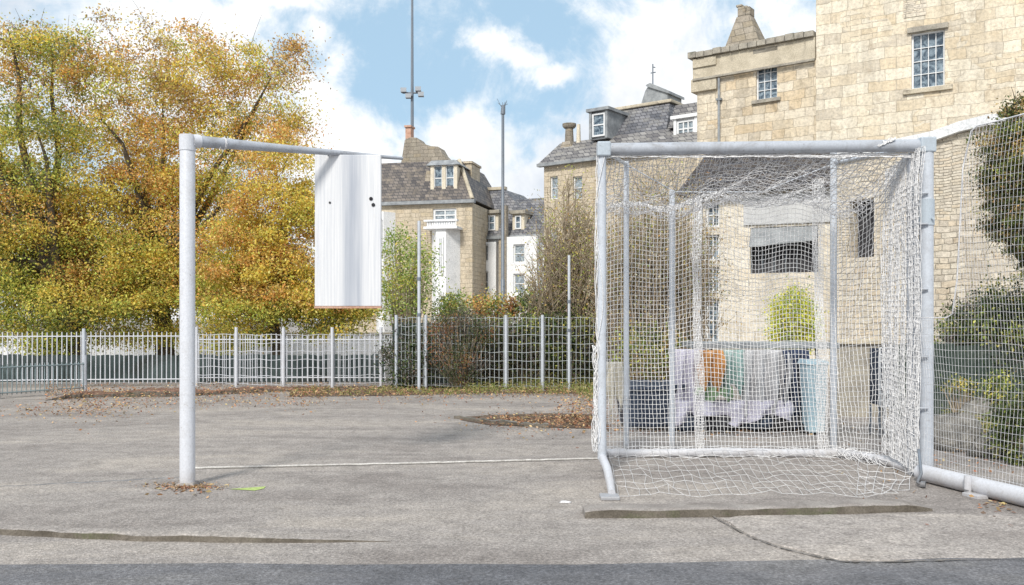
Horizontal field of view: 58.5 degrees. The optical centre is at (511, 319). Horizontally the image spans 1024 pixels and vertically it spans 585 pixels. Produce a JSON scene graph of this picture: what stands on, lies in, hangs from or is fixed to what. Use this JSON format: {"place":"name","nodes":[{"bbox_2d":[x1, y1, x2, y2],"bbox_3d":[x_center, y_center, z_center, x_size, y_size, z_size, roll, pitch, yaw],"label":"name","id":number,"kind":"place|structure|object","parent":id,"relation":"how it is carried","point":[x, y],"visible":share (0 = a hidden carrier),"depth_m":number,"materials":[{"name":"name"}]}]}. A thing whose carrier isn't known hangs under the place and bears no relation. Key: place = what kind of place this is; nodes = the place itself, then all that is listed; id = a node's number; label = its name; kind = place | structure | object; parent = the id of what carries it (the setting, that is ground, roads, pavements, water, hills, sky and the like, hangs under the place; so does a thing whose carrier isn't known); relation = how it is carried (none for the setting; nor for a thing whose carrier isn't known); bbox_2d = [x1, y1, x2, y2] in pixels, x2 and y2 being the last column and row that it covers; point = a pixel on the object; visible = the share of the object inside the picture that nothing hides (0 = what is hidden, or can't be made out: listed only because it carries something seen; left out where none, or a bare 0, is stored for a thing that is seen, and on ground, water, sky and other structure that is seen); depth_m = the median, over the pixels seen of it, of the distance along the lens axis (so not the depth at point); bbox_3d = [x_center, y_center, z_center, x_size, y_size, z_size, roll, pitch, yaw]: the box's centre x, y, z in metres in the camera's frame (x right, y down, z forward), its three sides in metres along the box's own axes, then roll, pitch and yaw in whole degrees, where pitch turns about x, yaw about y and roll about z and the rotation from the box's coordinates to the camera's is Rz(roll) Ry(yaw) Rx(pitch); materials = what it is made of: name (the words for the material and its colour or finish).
{"place":"outdoors","nodes":[
{"label":"outdoors","id":0,"kind":"place"},
{"bbox_2d":[0,332,391,362],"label":"rendered wall","id":1,"kind":"structure","parent":0,"point":[361,344],"depth_m":29.76,"materials":[{"name":"paint"}]},
{"bbox_2d":[0,0,815,319],"label":"sky","id":2,"kind":"structure","parent":0,"point":[552,61],"materials":[{"name":"blue"}]},
{"bbox_2d":[344,125,493,331],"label":"tan stone house","id":3,"kind":"structure","parent":0,"point":[441,196],"depth_m":56.80,"materials":[{"name":"beige stone"}]},
{"bbox_2d":[433,208,455,225],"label":"window","id":4,"kind":"structure","parent":3,"relation":"in","point":[448,213],"depth_m":56.55,"materials":[{"name":"white paint"}]},
{"bbox_2d":[0,320,1023,564],"bbox_3d":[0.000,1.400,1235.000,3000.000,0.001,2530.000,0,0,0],"label":"ground","id":5,"kind":"structure","parent":0,"point":[494,512],"depth_m":7.92,"materials":[{"name":"grey asphalt"}]},
{"bbox_2d":[0,355,86,398],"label":"railing","id":6,"kind":"object","parent":5,"relation":"on","point":[61,365],"visible":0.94,"depth_m":16.89,"materials":[{"name":"metal"}]},
{"bbox_2d":[0,10,154,355],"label":"autumn tree","id":7,"kind":"object","parent":5,"relation":"on","point":[12,172],"visible":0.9,"depth_m":21.93,"materials":[{"name":"yellow plant"}]},
{"bbox_2d":[0,477,178,486],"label":"painted line","id":8,"kind":"object","parent":5,"relation":"on","point":[85,482],"visible":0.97,"depth_m":7.86,"materials":[{"name":"paint"}]},
{"bbox_2d":[0,329,178,386],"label":"railing","id":9,"kind":"object","parent":5,"relation":"on","point":[83,333],"visible":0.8,"depth_m":19.21,"materials":[{"name":"grey metal"}]},
{"bbox_2d":[0,1,342,355],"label":"autumn tree","id":10,"kind":"object","parent":5,"relation":"on","point":[145,271],"visible":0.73,"depth_m":22.80,"materials":[{"name":"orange plant"}]},
{"bbox_2d":[44,386,318,400],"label":"edging bank","id":11,"kind":"structure","parent":5,"relation":"on","point":[136,393],"depth_m":16.67,"materials":[{"name":"brown soil"}]},
{"bbox_2d":[129,481,235,490],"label":"leaf litter","id":12,"kind":"object","parent":5,"relation":"on","point":[201,483],"visible":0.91,"depth_m":7.66,"materials":[{"name":"brown plant"}]},
{"bbox_2d":[0,354,383,381],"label":"board fence","id":13,"kind":"object","parent":5,"relation":"on","point":[325,365],"visible":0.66,"depth_m":20.61,"materials":[{"name":"white wood"}]},
{"bbox_2d":[0,524,392,542],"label":"kerb","id":14,"kind":"structure","parent":5,"relation":"on","point":[133,535],"depth_m":5.82,"materials":[{"name":"grey concrete"}]},
{"bbox_2d":[235,486,265,489],"bbox_3d":[-2.172,1.396,7.540,0.301,0.001,0.155,0,0,-24],"label":"painted mark","id":15,"kind":"object","parent":5,"relation":"on","point":[255,488],"visible":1,"depth_m":7.57,"materials":[{"name":"paint"}]},
{"bbox_2d":[167,116,387,354],"bbox_3d":[-5.402,-1.666,21.432,5.316,6.251,3.383,0,0,0],"label":"autumn tree","id":16,"kind":"object","parent":5,"relation":"on","point":[264,284],"visible":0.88,"depth_m":20.99,"materials":[{"name":"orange plant"}]},
{"bbox_2d":[175,133,402,486],"bbox_3d":[-1.942,-0.130,8.448,2.369,3.059,0.226,0,0,-41],"label":"goal post","id":17,"kind":"object","parent":5,"relation":"on","point":[189,144],"visible":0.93,"depth_m":7.70,"materials":[{"name":"white metal"}]},
{"bbox_2d":[314,155,381,307],"bbox_3d":[-1.580,-0.869,8.839,0.645,1.514,0.273,0,0,-7],"label":"hanging board","id":18,"kind":"object","parent":17,"relation":"hanging from","point":[348,231],"visible":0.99,"depth_m":8.75,"materials":[{"name":"paint"}]},
{"bbox_2d":[195,327,391,387],"bbox_3d":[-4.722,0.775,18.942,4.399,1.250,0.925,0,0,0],"label":"railing","id":19,"kind":"object","parent":5,"relation":"on","point":[236,367],"visible":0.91,"depth_m":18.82,"materials":[{"name":"grey metal"}]},
{"bbox_2d":[195,457,597,468],"bbox_3d":[-1.026,1.388,8.863,3.939,0.020,0.056,0,0,-9],"label":"painted line","id":20,"kind":"object","parent":5,"relation":"on","point":[210,467],"visible":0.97,"depth_m":8.82,"materials":[{"name":"white paint"}]},
{"bbox_2d":[400,0,423,125],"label":"floodlight mast","id":21,"kind":"object","parent":5,"relation":"on","point":[409,95],"visible":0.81,"depth_m":65.92,"materials":[{"name":"metal"}]},
{"bbox_2d":[375,220,449,326],"bbox_3d":[-2.436,-0.447,21.033,1.967,3.701,1.762,0,0,0],"label":"leafy bush","id":22,"kind":"object","parent":5,"relation":"on","point":[406,296],"visible":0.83,"depth_m":20.85,"materials":[{"name":"green plant"}]},
{"bbox_2d":[290,371,594,399],"bbox_3d":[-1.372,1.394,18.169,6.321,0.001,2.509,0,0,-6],"label":"verge","id":23,"kind":"structure","parent":5,"relation":"on","point":[342,388],"depth_m":17.81,"materials":[{"name":"plant"}]},
{"bbox_2d":[362,310,445,388],"bbox_3d":[-2.050,0.579,18.927,1.794,1.670,1.662,0,0,19],"label":"leafy bush","id":24,"kind":"object","parent":23,"relation":"on","point":[405,377],"visible":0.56,"depth_m":18.76,"materials":[{"name":"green plant"}]},
{"bbox_2d":[417,221,422,390],"bbox_3d":[-1.817,-0.268,17.872,0.139,3.336,0.139,0,0,0],"label":"steel pole","id":25,"kind":"object","parent":23,"relation":"on","point":[418,304],"visible":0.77,"depth_m":17.84,"materials":[{"name":"grey metal"}]},
{"bbox_2d":[402,290,502,388],"bbox_3d":[-1.121,0.409,18.495,2.118,2.010,1.822,0,0,0],"label":"bramble bush","id":26,"kind":"object","parent":23,"relation":"on","point":[467,363],"visible":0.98,"depth_m":18.25,"materials":[{"name":"brown plant"}]},
{"bbox_2d":[392,315,609,390],"bbox_3d":[-0.283,0.650,18.201,4.412,1.500,0.351,0,0,10],"label":"railing","id":27,"kind":"object","parent":23,"relation":"on","point":[505,347],"visible":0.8,"depth_m":18.15,"materials":[{"name":"metal"}]},
{"bbox_2d":[567,255,570,390],"bbox_3d":[1.117,0.067,17.872,0.122,2.666,0.122,0,0,0],"label":"steel pole","id":28,"kind":"object","parent":23,"relation":"on","point":[569,318],"visible":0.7,"depth_m":17.85,"materials":[{"name":"grey metal"}]},
{"bbox_2d":[422,286,476,322],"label":"leafy bush","id":29,"kind":"object","parent":5,"relation":"on","point":[446,306],"visible":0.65,"depth_m":21.36,"materials":[{"name":"green plant"}]},
{"bbox_2d":[456,284,522,322],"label":"russet bush","id":30,"kind":"object","parent":5,"relation":"on","point":[497,302],"visible":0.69,"depth_m":20.31,"materials":[{"name":"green plant"}]},
{"bbox_2d":[392,322,608,382],"bbox_3d":[-0.248,0.724,20.225,4.790,1.353,0.050,0,0,0],"label":"board fence","id":31,"kind":"object","parent":5,"relation":"on","point":[443,378],"visible":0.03,"depth_m":20.21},
{"bbox_2d":[454,415,548,428],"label":"kerb","id":32,"kind":"structure","parent":5,"relation":"on","point":[538,425],"depth_m":12.20,"materials":[{"name":"grey concrete"}]},
{"bbox_2d":[497,99,506,308],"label":"lamp column","id":33,"kind":"structure","parent":5,"relation":"on","point":[502,113],"depth_m":35.95,"materials":[{"name":"metal"}]},
{"bbox_2d":[0,378,1018,525],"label":"leaf litter","id":34,"kind":"object","parent":5,"relation":"on","point":[559,421],"visible":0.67,"depth_m":15.09,"materials":[{"name":"brown plant"}]},
{"bbox_2d":[486,186,543,323],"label":"terrace house","id":35,"kind":"structure","parent":5,"relation":"on","point":[516,206],"depth_m":58.81,"materials":[{"name":"white paint"}]},
{"bbox_2d":[432,300,608,387],"bbox_3d":[0.218,0.498,19.057,4.184,1.842,1.901,0,0,0],"label":"hedge","id":36,"kind":"object","parent":5,"relation":"on","point":[512,361],"visible":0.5,"depth_m":18.86,"materials":[{"name":"green plant"}]},
{"bbox_2d":[506,281,555,323],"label":"leafy bush","id":37,"kind":"object","parent":5,"relation":"on","point":[522,301],"visible":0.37,"depth_m":20.38,"materials":[{"name":"green plant"}]},
{"bbox_2d":[463,413,608,428],"bbox_3d":[0.283,1.394,12.663,2.076,0.001,1.992,0,0,0],"label":"planting bed","id":38,"kind":"object","parent":5,"relation":"on","point":[538,415],"visible":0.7,"depth_m":12.93,"materials":[{"name":"soil"}]},
{"bbox_2d":[503,164,618,384],"bbox_3d":[1.182,-1.038,20.021,2.748,4.908,2.725,0,0,0],"label":"bare thicket","id":39,"kind":"object","parent":5,"relation":"on","point":[558,261],"visible":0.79,"depth_m":19.55,"materials":[{"name":"brown plant"}]},
{"bbox_2d":[531,290,608,387],"bbox_3d":[1.210,0.389,18.998,1.688,2.049,1.782,0,0,0],"label":"leafy bush","id":40,"kind":"object","parent":5,"relation":"on","point":[574,322],"visible":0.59,"depth_m":18.83,"materials":[{"name":"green plant"}]},
{"bbox_2d":[606,310,691,381],"bbox_3d":[1.909,0.638,12.827,1.360,1.539,1.299,0,0,0],"label":"dark bush","id":41,"kind":"object","parent":5,"relation":"on","point":[636,354],"visible":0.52,"depth_m":12.71,"materials":[{"name":"green plant"}]},
{"bbox_2d":[617,380,684,429],"bbox_3d":[1.765,1.106,11.940,0.814,0.587,1.000,0,0,0],"label":"open skip","id":42,"kind":"object","parent":5,"relation":"on","point":[645,394],"visible":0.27,"depth_m":11.55,"materials":[{"name":"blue metal"}]},
{"bbox_2d":[568,160,744,379],"bbox_3d":[2.794,-0.918,17.475,3.370,4.668,2.701,0,0,0],"label":"bare thicket","id":43,"kind":"object","parent":5,"relation":"on","point":[655,292],"visible":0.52,"depth_m":17.12,"materials":[{"name":"brown plant"}]},
{"bbox_2d":[664,414,801,431],"bbox_3d":[2.826,1.267,11.556,1.830,0.266,0.510,0,0,0],"label":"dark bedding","id":44,"kind":"object","parent":5,"relation":"on","point":[714,426],"visible":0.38,"depth_m":11.39,"materials":[{"name":"black fabric"}]},
{"bbox_2d":[675,400,794,426],"bbox_3d":[2.763,1.166,11.385,1.504,0.320,0.270,0,0,0],"label":"draped cloth","id":45,"kind":"object","parent":44,"relation":"on","point":[750,418],"visible":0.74,"depth_m":11.37,"materials":[{"name":"white fabric"}]},
{"bbox_2d":[688,4,815,165],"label":"stone building","id":46,"kind":"structure","parent":5,"relation":"on","point":[749,82],"depth_m":29.80,"materials":[{"name":"beige stone"}]},
{"bbox_2d":[751,46,780,104],"bbox_3d":[8.244,-7.901,29.584,0.952,1.758,0.270,0,0,37],"label":"window","id":47,"kind":"structure","parent":46,"relation":"in","point":[767,78],"depth_m":29.66,"materials":[{"name":"white paint"}]},
{"bbox_2d":[676,153,829,376],"bbox_3d":[7.462,-1.602,26.008,4.084,6.004,6.650,0,0,24],"label":"annex","id":48,"kind":"object","parent":5,"relation":"on","point":[759,278],"visible":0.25,"depth_m":23.33,"materials":[{"name":"stone"}]},
{"bbox_2d":[706,204,718,226],"bbox_3d":[5.262,-2.732,23.879,0.355,0.634,0.070,0,0,24],"label":"window","id":49,"kind":"structure","parent":48,"relation":"in","point":[707,210],"depth_m":23.91,"materials":[{"name":"white glass"}]},
{"bbox_2d":[706,235,718,260],"bbox_3d":[5.262,-1.881,23.879,0.355,0.673,0.070,0,0,24],"label":"window","id":50,"kind":"structure","parent":48,"relation":"in","point":[717,236],"depth_m":23.88,"materials":[{"name":"white glass"}]},
{"bbox_2d":[706,267,718,292],"bbox_3d":[5.262,-1.049,23.879,0.355,0.673,0.070,0,0,24],"label":"window","id":51,"kind":"structure","parent":48,"relation":"in","point":[714,276],"depth_m":23.88,"materials":[{"name":"white paint"}]},
{"bbox_2d":[706,299,718,340],"bbox_3d":[5.262,0.020,23.879,0.355,1.148,0.070,0,0,24],"label":"window","id":52,"kind":"structure","parent":48,"relation":"in","point":[716,312],"depth_m":23.89,"materials":[{"name":"white paint"}]},
{"bbox_2d":[582,499,932,518],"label":"kerb","id":53,"kind":"structure","parent":5,"relation":"on","point":[707,509],"depth_m":6.56,"materials":[{"name":"concrete"}]},
{"bbox_2d":[682,341,839,429],"bbox_3d":[3.203,0.845,11.900,1.845,1.115,0.800,0,0,0],"label":"trestle table","id":54,"kind":"object","parent":5,"relation":"on","point":[754,345],"visible":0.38,"depth_m":11.50,"materials":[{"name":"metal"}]},
{"bbox_2d":[675,349,704,414],"bbox_3d":[2.245,0.824,11.484,0.422,0.911,0.272,0,0,0],"label":"draped cloth","id":55,"kind":"object","parent":54,"relation":"hanging from","point":[685,375],"visible":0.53,"depth_m":11.48,"materials":[{"name":"white fabric"}]},
{"bbox_2d":[697,350,725,391],"bbox_3d":[2.491,0.636,11.442,0.350,0.516,0.255,0,0,0],"label":"draped cloth","id":56,"kind":"object","parent":54,"relation":"hanging from","point":[715,364],"visible":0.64,"depth_m":11.44,"materials":[{"name":"orange fabric"}]},
{"bbox_2d":[695,386,733,402],"bbox_3d":[2.521,0.950,11.388,0.515,0.228,0.204,0,0,0],"label":"draped cloth","id":57,"kind":"object","parent":56,"relation":"hanging from","point":[710,398],"visible":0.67,"depth_m":11.41,"materials":[{"name":"fabric"}]},
{"bbox_2d":[722,349,744,396],"bbox_3d":[2.785,0.662,11.464,0.343,0.580,0.273,0,0,0],"label":"draped cloth","id":58,"kind":"object","parent":54,"relation":"hanging from","point":[731,363],"visible":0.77,"depth_m":11.45,"materials":[{"name":"teal fabric"}]},
{"bbox_2d":[740,349,791,417],"bbox_3d":[3.187,0.796,11.489,0.635,0.851,0.242,0,0,0],"label":"draped cloth","id":59,"kind":"object","parent":54,"relation":"hanging from","point":[750,381],"visible":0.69,"depth_m":11.46,"materials":[{"name":"white fabric"}]},
{"bbox_2d":[782,349,808,429],"bbox_3d":[3.567,0.873,11.454,0.386,0.998,0.272,0,0,0],"label":"draped cloth","id":60,"kind":"object","parent":54,"relation":"hanging from","point":[797,380],"visible":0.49,"depth_m":11.44,"materials":[{"name":"fabric"}]},
{"bbox_2d":[591,137,935,500],"bbox_3d":[2.237,-0.188,8.470,3.096,3.227,2.780,0,0,0],"label":"netted goal","id":61,"kind":"object","parent":5,"relation":"on","point":[919,212],"visible":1,"depth_m":8.73,"materials":[{"name":"fabric"}]},
{"bbox_2d":[606,362,623,412],"bbox_3d":[1.075,0.710,9.658,0.241,0.531,0.144,0,0,0],"label":"hanging cloth","id":62,"kind":"object","parent":61,"relation":"hanging from","point":[610,386],"visible":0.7,"depth_m":9.66,"materials":[{"name":"beige fabric"}]},
{"bbox_2d":[754,276,829,354],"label":"clipped bush","id":63,"kind":"object","parent":5,"relation":"on","point":[793,313],"visible":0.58,"depth_m":15.99,"materials":[{"name":"green plant"}]},
{"bbox_2d":[797,359,828,432],"bbox_3d":[3.701,0.942,11.230,0.283,0.914,0.373,0,0,0],"label":"wheelie bin","id":64,"kind":"object","parent":5,"relation":"on","point":[806,417],"visible":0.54,"depth_m":11.09,"materials":[{"name":"blue plastic"}]},
{"bbox_2d":[837,114,1023,344],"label":"rubble building","id":65,"kind":"structure","parent":5,"relation":"on","point":[950,152],"depth_m":18.09,"materials":[{"name":"stone"}]},
{"bbox_2d":[934,412,983,452],"bbox_3d":[4.779,1.197,9.866,0.635,0.405,0.458,0,0,0],"label":"boulder","id":66,"kind":"object","parent":5,"relation":"on","point":[941,425],"visible":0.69,"depth_m":9.75,"materials":[{"name":"grey stone"}]},
{"bbox_2d":[914,113,1023,506],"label":"screen","id":67,"kind":"object","parent":5,"relation":"on","point":[979,488],"visible":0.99,"depth_m":7.26,"materials":[{"name":"white fabric"}]},
{"bbox_2d":[966,428,1012,458],"bbox_3d":[4.960,1.240,9.324,0.575,0.320,0.368,0,0,0],"label":"boulder","id":68,"kind":"object","parent":5,"relation":"on","point":[982,449],"visible":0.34,"depth_m":9.24,"materials":[{"name":"grey stone"}]},
{"bbox_2d":[977,363,1023,465],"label":"leafy bush","id":69,"kind":"object","parent":5,"relation":"on","point":[1013,427],"visible":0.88,"depth_m":8.88,"materials":[{"name":"green plant"}]},
{"label":"planting bed","id":70,"kind":"structure","parent":5,"relation":"on","visible":0},
{"bbox_2d":[891,343,1023,415],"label":"board fence","id":71,"kind":"object","parent":70,"relation":"on","point":[955,355],"visible":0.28,"depth_m":13.01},
{"bbox_2d":[934,370,982,412],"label":"flowering plant","id":72,"kind":"object","parent":70,"relation":"on","point":[961,385],"visible":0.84,"depth_m":12.19,"materials":[{"name":"green plant"}]},
{"bbox_2d":[959,396,997,427],"bbox_3d":[6.145,1.196,12.003,0.709,0.409,0.370,0,0,-15],"label":"boulder","id":73,"kind":"object","parent":70,"relation":"on","point":[968,407],"visible":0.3,"depth_m":11.88,"materials":[{"name":"grey stone"}]},
{"bbox_2d":[934,261,1023,377],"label":"dark bush","id":74,"kind":"object","parent":70,"relation":"on","point":[1007,305],"visible":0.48,"depth_m":13.29,"materials":[{"name":"green plant"}]},
{"bbox_2d":[959,87,1023,280],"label":"evergreen tree","id":75,"kind":"object","parent":70,"relation":"on","point":[1010,111],"visible":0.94,"depth_m":12.53,"materials":[{"name":"green plant"}]},
{"bbox_2d":[970,368,1020,405],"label":"flowering plant","id":76,"kind":"object","parent":70,"relation":"on","point":[992,387],"visible":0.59,"depth_m":11.91,"materials":[{"name":"green plant"}]},
{"bbox_2d":[0,557,1023,584],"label":"road","id":77,"kind":"structure","parent":0,"point":[982,571],"depth_m":5.03,"materials":[{"name":"grey asphalt"}]},
{"bbox_2d":[537,64,696,346],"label":"slate roof house","id":78,"kind":"structure","parent":0,"point":[658,114],"depth_m":44.91,"materials":[{"name":"beige stone"}]},
{"bbox_2d":[551,176,557,198],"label":"window","id":79,"kind":"structure","parent":78,"relation":"in","point":[553,188],"depth_m":45.82,"materials":[{"name":"white glass"}]},
{"bbox_2d":[574,176,581,198],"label":"window","id":80,"kind":"structure","parent":78,"relation":"in","point":[578,182],"depth_m":44.98,"materials":[{"name":"grey glass"}]},
{"bbox_2d":[827,339,889,416],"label":"garden wall","id":81,"kind":"structure","parent":0,"point":[863,404],"depth_m":13.20,"materials":[{"name":"stone"}]},
{"bbox_2d":[723,513,1023,560],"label":"pavement","id":82,"kind":"structure","parent":0,"point":[893,537],"depth_m":5.93,"materials":[{"name":"grey asphalt"}]},
{"bbox_2d":[713,516,1002,561],"bbox_3d":[2.152,1.388,5.606,2.278,0.001,0.861,0,0,32],"label":"dirt seam","id":83,"kind":"object","parent":82,"relation":"on","point":[739,530],"visible":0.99,"depth_m":5.32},
{"bbox_2d":[869,347,895,437],"bbox_3d":[4.446,0.861,10.984,0.199,1.078,0.352,0,0,0],"label":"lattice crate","id":84,"kind":"object","parent":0,"point":[879,353],"visible":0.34,"depth_m":10.92,"materials":[{"name":"grey plastic"}]},
{"bbox_2d":[816,0,1023,139],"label":"stone building","id":85,"kind":"structure","parent":0,"point":[886,69],"depth_m":27.07,"materials":[{"name":"beige stone"}]},
{"bbox_2d":[903,22,952,94],"bbox_3d":[12.203,-7.644,26.819,1.342,1.952,0.270,0,0,32],"label":"window","id":86,"kind":"structure","parent":85,"relation":"in","point":[928,48],"depth_m":26.88,"materials":[{"name":"white paint"}]},
{"bbox_2d":[939,404,1017,460],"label":"grass","id":87,"kind":"structure","parent":0,"point":[987,427],"depth_m":9.95,"materials":[{"name":"green plant"}]}
]}

